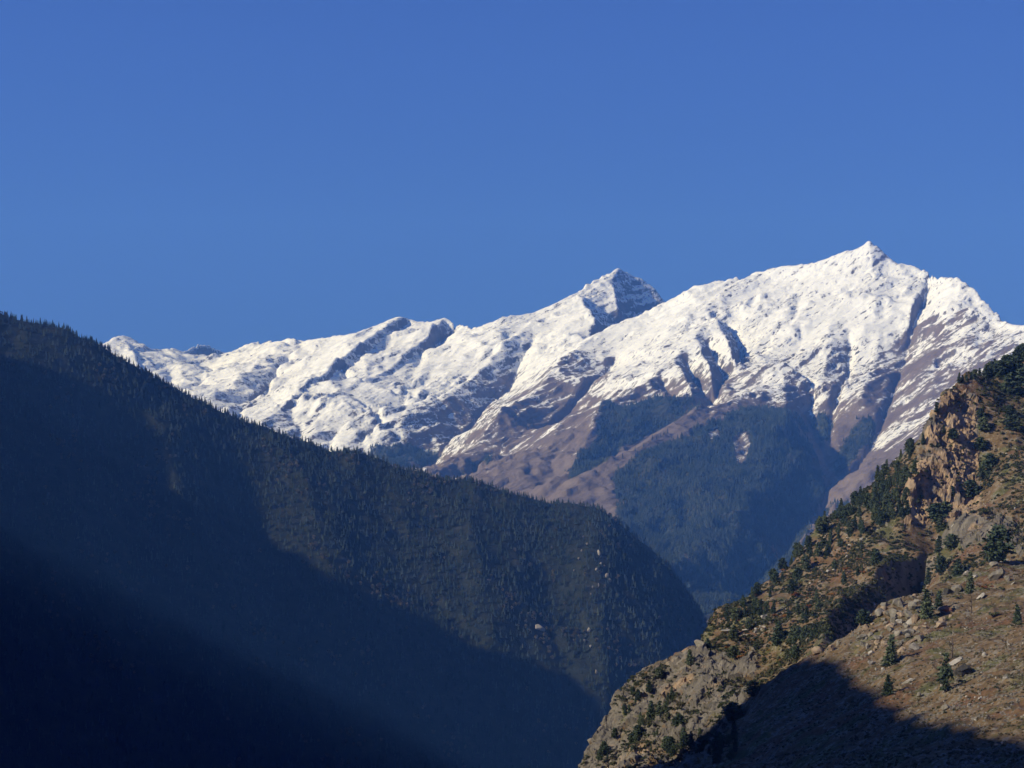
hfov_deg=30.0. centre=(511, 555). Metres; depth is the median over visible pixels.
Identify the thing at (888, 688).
pine tree
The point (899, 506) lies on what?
pine tree
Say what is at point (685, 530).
forest
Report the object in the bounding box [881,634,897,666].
pine tree
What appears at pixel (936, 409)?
pine tree
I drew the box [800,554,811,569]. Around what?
pine tree
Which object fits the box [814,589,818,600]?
pine tree
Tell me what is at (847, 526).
pine tree
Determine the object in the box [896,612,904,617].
boulder
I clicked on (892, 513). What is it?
pine tree
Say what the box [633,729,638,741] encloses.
pine tree
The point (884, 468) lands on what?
pine tree
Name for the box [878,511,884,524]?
pine tree
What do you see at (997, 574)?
boulder
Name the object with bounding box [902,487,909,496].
pine tree
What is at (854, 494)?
pine tree
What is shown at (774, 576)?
pine tree
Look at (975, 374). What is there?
pine tree
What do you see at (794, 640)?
pine tree
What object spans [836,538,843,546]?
pine tree
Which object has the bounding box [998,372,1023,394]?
pine tree
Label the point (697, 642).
boulder
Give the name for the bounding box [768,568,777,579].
pine tree
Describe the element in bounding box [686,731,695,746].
pine tree
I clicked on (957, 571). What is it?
pine tree
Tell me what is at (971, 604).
dead tree
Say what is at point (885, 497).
pine tree
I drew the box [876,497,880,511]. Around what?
pine tree
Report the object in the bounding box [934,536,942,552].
pine tree
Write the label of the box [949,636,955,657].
dead tree
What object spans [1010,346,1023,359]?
pine tree
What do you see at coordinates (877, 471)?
pine tree
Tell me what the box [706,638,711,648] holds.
pine tree
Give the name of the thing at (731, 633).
pine tree
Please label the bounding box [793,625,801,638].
pine tree
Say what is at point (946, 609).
boulder
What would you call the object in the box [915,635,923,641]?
boulder
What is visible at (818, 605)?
pine tree
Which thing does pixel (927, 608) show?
pine tree
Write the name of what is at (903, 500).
pine tree
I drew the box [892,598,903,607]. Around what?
boulder
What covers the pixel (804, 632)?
pine tree
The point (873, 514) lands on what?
pine tree
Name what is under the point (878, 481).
pine tree
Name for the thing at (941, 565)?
pine tree
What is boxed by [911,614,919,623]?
boulder
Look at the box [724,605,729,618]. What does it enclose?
pine tree
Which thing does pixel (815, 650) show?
boulder
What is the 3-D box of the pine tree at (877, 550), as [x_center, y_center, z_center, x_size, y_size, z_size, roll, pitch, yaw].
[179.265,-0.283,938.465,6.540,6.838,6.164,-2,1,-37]
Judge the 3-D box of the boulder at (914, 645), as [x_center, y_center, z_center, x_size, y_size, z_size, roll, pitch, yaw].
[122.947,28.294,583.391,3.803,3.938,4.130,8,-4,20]
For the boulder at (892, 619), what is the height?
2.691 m
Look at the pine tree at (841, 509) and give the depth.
1047.92 m
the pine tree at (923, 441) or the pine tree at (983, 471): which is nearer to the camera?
the pine tree at (983, 471)
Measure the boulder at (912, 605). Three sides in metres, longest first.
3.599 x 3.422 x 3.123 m
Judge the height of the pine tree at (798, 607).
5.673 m
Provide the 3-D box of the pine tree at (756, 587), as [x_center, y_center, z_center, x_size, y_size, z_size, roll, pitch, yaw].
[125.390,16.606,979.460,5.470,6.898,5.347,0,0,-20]
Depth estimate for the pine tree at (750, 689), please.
793.62 m
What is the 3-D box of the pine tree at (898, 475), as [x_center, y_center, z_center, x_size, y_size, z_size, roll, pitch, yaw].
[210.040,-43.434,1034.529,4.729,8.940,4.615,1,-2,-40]
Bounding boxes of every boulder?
[694,639,705,646]
[811,646,822,654]
[828,645,834,650]
[856,634,867,639]
[873,635,881,639]
[875,608,883,616]
[887,626,893,631]
[889,608,898,616]
[890,617,897,622]
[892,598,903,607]
[894,630,902,635]
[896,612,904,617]
[897,646,905,653]
[904,628,913,633]
[905,610,911,618]
[908,601,916,609]
[909,642,919,649]
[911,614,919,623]
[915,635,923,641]
[936,621,946,627]
[938,616,946,620]
[941,605,952,612]
[941,704,949,710]
[942,588,950,594]
[947,657,962,665]
[951,584,961,592]
[954,663,971,676]
[988,568,1004,580]
[989,561,997,566]
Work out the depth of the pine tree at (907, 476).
1016.63 m
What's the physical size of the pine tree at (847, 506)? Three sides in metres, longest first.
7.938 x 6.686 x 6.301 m
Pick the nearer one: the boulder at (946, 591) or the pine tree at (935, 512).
the boulder at (946, 591)
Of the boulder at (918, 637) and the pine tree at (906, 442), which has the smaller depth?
the boulder at (918, 637)
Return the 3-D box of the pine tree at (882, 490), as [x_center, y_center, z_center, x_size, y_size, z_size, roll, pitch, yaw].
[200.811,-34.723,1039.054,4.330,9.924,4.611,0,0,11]
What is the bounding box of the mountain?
[103,241,1023,622]
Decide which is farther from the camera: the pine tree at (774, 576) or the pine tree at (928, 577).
the pine tree at (774, 576)
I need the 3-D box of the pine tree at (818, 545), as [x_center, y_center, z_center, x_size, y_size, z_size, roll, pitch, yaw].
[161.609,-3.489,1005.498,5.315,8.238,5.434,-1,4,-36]
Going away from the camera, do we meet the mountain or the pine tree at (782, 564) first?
the pine tree at (782, 564)
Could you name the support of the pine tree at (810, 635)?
on the slope
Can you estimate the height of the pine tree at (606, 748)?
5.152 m
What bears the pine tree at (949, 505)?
on the slope
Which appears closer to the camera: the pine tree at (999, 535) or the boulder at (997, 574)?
the boulder at (997, 574)
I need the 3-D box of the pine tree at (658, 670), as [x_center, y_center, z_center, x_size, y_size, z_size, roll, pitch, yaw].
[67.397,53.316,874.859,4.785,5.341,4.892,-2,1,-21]
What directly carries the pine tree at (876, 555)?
on the slope
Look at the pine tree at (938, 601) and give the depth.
634.63 m
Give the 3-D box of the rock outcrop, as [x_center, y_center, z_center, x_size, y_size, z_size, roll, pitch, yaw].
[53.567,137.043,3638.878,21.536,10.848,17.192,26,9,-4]
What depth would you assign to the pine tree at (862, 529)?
999.24 m
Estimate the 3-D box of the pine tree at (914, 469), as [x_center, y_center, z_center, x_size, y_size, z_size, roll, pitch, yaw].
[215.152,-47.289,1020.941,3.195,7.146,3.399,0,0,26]
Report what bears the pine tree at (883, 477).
on the slope
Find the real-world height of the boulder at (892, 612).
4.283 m
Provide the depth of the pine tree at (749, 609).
947.24 m
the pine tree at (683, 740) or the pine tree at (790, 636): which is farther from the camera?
the pine tree at (790, 636)
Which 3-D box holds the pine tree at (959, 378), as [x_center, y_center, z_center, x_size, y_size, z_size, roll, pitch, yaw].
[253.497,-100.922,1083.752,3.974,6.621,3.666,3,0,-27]
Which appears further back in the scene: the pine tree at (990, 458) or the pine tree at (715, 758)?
the pine tree at (990, 458)
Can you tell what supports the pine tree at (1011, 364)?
on the slope
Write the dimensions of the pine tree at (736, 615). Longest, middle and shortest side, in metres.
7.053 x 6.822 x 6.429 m
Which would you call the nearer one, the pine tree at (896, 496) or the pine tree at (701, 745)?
the pine tree at (701, 745)
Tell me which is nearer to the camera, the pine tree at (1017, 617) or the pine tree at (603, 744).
the pine tree at (1017, 617)
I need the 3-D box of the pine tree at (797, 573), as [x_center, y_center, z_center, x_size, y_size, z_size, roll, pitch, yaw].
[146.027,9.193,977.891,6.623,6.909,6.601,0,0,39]
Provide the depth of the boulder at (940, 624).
606.95 m
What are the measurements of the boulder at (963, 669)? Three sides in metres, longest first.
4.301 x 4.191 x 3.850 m
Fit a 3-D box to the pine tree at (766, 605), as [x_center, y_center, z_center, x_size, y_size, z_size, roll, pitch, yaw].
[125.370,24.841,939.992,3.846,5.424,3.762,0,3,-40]
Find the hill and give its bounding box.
[0,314,707,767]
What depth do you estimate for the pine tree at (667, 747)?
806.14 m
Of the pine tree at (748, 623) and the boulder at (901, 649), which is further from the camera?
the pine tree at (748, 623)
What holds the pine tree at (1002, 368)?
on the slope
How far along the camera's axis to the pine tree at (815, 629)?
804.73 m
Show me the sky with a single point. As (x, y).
(226, 176)
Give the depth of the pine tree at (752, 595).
975.87 m
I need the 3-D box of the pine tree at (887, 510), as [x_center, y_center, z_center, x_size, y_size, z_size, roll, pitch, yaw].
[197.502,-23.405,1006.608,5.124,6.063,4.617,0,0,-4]
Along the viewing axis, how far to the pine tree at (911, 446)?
1053.11 m
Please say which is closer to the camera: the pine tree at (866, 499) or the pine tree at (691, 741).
the pine tree at (691, 741)
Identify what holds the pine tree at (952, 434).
on the slope
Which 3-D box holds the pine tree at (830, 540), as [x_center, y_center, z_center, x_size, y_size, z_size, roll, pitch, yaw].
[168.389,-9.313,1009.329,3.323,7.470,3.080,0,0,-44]
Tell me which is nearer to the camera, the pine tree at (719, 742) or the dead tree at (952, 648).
the dead tree at (952, 648)
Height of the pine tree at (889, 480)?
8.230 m
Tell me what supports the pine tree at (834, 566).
on the slope
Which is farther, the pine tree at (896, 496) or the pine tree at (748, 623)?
the pine tree at (896, 496)
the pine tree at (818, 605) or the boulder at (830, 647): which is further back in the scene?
the pine tree at (818, 605)
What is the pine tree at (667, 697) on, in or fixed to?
on the slope
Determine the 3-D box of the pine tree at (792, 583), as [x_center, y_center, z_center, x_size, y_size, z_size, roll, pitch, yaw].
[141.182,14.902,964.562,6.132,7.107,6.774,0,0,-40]
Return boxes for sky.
[0,0,1023,352]
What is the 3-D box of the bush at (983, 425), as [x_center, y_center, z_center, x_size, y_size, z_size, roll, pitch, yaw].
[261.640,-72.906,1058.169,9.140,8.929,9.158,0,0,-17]
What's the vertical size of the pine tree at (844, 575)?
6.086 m
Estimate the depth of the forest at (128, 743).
3469.22 m
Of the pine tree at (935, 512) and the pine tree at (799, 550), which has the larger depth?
the pine tree at (799, 550)
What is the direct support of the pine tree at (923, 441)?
on the slope
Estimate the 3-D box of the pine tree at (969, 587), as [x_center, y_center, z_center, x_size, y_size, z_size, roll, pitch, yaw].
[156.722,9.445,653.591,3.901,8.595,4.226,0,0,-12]
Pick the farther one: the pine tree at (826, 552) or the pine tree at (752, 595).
the pine tree at (826, 552)
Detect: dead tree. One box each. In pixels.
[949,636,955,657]
[965,594,971,613]
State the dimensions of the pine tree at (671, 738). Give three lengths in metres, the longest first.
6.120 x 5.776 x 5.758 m
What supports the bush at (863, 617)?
on the slope
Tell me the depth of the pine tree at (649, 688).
869.10 m
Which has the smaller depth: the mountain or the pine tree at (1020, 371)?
the pine tree at (1020, 371)
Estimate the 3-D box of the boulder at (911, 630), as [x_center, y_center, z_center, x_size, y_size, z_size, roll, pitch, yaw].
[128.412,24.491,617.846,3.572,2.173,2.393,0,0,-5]
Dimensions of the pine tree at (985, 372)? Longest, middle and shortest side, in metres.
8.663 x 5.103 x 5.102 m
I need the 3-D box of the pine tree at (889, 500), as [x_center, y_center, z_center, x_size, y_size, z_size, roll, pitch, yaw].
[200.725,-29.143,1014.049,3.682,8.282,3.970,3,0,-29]
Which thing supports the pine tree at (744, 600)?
on the slope
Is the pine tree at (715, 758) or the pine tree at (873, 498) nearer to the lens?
the pine tree at (715, 758)
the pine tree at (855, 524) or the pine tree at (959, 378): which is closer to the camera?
the pine tree at (855, 524)
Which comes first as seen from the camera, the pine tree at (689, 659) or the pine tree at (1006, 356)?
the pine tree at (689, 659)
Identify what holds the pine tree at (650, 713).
on the slope
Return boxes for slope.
[578,362,1023,767]
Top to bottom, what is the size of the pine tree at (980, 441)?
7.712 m
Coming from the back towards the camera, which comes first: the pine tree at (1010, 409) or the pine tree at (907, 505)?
the pine tree at (1010, 409)
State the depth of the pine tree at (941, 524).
993.63 m
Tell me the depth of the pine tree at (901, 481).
1022.31 m
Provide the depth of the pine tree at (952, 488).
1018.82 m
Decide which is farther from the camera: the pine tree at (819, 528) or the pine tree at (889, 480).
the pine tree at (889, 480)
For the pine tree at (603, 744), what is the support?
on the slope
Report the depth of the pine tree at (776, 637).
842.27 m
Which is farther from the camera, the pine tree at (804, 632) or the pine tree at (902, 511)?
the pine tree at (902, 511)
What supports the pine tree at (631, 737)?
on the slope
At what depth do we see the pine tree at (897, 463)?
1063.49 m
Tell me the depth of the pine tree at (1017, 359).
1128.38 m
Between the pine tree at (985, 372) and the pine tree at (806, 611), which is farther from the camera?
the pine tree at (985, 372)
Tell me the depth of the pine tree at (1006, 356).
1137.13 m
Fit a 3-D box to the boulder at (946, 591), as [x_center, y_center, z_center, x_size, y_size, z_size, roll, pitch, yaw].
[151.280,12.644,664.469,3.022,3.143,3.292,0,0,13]
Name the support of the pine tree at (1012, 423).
on the slope
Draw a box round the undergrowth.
[579,362,1023,767]
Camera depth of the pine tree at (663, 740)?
810.20 m
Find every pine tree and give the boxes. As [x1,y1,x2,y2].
[596,749,603,760]
[599,741,607,748]
[602,745,610,754]
[611,727,618,738]
[628,732,633,743]
[632,725,643,734]
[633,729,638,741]
[635,690,641,700]
[639,716,643,724]
[646,680,653,691]
[646,700,654,718]
[654,701,663,715]
[655,667,663,677]
[660,736,670,749]
[661,702,669,712]
[664,736,675,747]
[665,693,669,702]
[665,743,670,753]
[668,748,674,756]
[670,743,676,752]
[671,714,684,725]
[679,732,689,746]
[684,649,694,664]
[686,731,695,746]
[694,735,709,752]
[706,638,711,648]
[711,741,721,763]
[717,734,723,753]
[720,702,745,722]
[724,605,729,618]
[726,645,741,658]
[727,629,734,638]
[729,607,740,619]
[739,598,746,606]
[743,680,759,693]
[744,618,753,629]
[746,606,751,613]
[750,587,754,597]
[753,582,762,594]
[763,601,769,610]
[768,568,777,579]
[770,599,776,613]
[771,571,779,582]
[771,621,784,645]
[778,558,787,570]
[785,579,797,591]
[786,626,795,642]
[787,645,802,657]
[791,567,802,579]
[791,631,796,644]
[793,544,804,556]
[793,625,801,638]
[794,603,800,614]
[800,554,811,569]
[800,625,809,639]
[803,606,808,619]
[804,535,813,547]
[808,546,812,556]
[809,628,812,640]
[812,624,818,634]
[814,542,822,556]
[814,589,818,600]
[814,599,821,609]
[815,520,823,533]
[821,516,830,528]
[824,544,828,556]
[828,532,832,543]
[832,560,837,569]
[833,505,846,517]
[836,522,840,532]
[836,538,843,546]
[839,512,846,522]
[841,572,847,582]
[845,503,851,516]
[845,522,853,533]
[849,506,854,514]
[850,491,859,503]
[852,514,857,526]
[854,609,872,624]
[856,504,861,516]
[858,495,863,503]
[858,516,861,530]
[859,519,865,533]
[862,492,870,508]
[869,496,875,505]
[869,549,881,560]
[871,503,876,520]
[871,552,880,562]
[874,465,880,481]
[875,509,879,523]
[876,474,880,488]
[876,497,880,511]
[877,483,883,499]
[878,464,887,474]
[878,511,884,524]
[880,471,885,486]
[880,494,888,507]
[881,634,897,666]
[881,674,895,695]
[883,479,887,492]
[883,506,889,516]
[887,473,891,486]
[887,493,892,506]
[889,502,895,517]
[893,460,901,469]
[895,490,898,501]
[896,468,900,482]
[896,497,901,510]
[898,507,906,517]
[899,466,911,480]
[899,473,904,487]
[901,489,907,502]
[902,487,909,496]
[903,470,909,485]
[904,439,914,451]
[904,500,910,514]
[906,443,914,453]
[912,461,916,472]
[918,589,936,618]
[920,433,925,444]
[924,502,947,523]
[924,567,931,584]
[933,402,938,411]
[933,555,948,572]
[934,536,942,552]
[934,590,943,609]
[935,514,945,531]
[935,652,953,692]
[941,501,952,514]
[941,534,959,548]
[947,428,959,439]
[951,486,955,498]
[951,558,963,576]
[956,372,962,382]
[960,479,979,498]
[965,571,975,593]
[972,369,979,377]
[972,437,987,450]
[975,408,984,418]
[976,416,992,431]
[976,463,991,477]
[979,453,997,467]
[981,364,988,377]
[981,524,1016,562]
[986,361,993,369]
[988,360,1011,376]
[989,363,998,374]
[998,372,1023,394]
[1000,354,1011,359]
[1002,413,1023,430]
[1003,405,1015,414]
[1004,359,1014,372]
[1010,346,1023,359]
[1010,355,1023,370]
[1011,604,1022,623]
[1014,367,1023,381]
[1015,343,1023,357]
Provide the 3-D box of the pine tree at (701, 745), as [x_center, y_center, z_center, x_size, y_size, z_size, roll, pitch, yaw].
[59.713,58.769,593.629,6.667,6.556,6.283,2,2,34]
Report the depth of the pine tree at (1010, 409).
1068.70 m
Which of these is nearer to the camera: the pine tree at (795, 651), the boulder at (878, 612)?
the boulder at (878, 612)
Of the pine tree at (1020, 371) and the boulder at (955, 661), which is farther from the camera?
the pine tree at (1020, 371)
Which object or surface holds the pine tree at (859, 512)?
on the slope
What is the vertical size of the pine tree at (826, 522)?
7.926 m
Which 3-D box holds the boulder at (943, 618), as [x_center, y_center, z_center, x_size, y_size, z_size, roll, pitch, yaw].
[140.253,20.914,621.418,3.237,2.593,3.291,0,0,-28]
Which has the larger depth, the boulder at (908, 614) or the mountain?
the mountain
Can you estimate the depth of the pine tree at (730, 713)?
785.17 m
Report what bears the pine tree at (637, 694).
on the slope
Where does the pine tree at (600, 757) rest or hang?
on the slope
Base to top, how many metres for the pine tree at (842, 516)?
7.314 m
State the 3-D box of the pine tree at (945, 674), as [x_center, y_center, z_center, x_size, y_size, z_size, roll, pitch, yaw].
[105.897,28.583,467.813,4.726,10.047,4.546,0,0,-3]
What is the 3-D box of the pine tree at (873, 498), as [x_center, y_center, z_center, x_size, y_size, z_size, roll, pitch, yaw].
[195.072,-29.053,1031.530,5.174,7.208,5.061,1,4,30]
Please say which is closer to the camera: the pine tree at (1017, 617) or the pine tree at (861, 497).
the pine tree at (1017, 617)
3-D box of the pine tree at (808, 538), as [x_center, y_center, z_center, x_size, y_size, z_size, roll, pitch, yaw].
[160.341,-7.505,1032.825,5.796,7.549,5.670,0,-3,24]
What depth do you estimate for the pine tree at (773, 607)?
932.16 m
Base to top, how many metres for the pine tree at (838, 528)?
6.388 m
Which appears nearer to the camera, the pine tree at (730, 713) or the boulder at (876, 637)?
the boulder at (876, 637)
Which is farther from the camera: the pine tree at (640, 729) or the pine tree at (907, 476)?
the pine tree at (907, 476)
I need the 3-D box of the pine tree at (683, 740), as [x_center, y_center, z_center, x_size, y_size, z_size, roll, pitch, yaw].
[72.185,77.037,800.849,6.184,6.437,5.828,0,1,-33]
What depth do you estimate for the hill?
3416.26 m
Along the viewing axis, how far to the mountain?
9639.13 m
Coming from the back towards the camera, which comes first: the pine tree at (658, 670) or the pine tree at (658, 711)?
the pine tree at (658, 670)
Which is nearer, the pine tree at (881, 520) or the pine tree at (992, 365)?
the pine tree at (881, 520)
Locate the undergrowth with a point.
(851, 590)
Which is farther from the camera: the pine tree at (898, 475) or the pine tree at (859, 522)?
the pine tree at (898, 475)
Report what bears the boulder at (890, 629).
on the slope
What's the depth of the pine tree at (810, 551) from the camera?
1013.45 m
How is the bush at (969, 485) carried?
on the slope
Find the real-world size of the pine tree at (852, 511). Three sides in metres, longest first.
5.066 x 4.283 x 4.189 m
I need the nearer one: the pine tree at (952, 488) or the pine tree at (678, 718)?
the pine tree at (678, 718)
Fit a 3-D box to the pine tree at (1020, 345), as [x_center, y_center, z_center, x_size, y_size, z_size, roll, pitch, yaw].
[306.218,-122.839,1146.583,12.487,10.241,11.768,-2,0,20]
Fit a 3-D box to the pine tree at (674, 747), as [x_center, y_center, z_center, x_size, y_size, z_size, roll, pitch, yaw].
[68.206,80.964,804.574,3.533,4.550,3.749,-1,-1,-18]
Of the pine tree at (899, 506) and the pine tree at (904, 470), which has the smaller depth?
the pine tree at (899, 506)
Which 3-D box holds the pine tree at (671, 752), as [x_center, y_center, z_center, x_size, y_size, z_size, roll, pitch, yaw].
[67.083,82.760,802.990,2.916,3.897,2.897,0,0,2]
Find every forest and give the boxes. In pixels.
[0,311,707,767]
[370,393,876,615]
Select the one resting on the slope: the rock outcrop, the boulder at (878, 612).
the boulder at (878, 612)
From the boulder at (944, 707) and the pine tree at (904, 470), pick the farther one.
the pine tree at (904, 470)
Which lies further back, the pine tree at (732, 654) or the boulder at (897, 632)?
the pine tree at (732, 654)
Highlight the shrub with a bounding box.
[988,611,999,615]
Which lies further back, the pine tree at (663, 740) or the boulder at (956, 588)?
the pine tree at (663, 740)
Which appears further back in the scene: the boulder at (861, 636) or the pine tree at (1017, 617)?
the boulder at (861, 636)
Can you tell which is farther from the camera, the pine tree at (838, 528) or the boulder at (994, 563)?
the pine tree at (838, 528)
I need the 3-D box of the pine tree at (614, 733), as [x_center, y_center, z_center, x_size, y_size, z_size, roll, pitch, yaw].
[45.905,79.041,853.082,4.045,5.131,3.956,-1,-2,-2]
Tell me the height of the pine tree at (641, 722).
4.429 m
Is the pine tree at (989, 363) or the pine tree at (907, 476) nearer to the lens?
the pine tree at (907, 476)
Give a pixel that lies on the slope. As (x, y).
(975, 526)
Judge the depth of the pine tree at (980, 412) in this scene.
1064.25 m
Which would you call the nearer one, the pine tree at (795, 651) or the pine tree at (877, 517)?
the pine tree at (795, 651)
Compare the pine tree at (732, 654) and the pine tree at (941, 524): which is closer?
the pine tree at (732, 654)
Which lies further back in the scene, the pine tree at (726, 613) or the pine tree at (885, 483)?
the pine tree at (885, 483)
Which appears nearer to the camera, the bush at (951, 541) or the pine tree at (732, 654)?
the pine tree at (732, 654)
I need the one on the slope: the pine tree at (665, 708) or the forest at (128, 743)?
the pine tree at (665, 708)

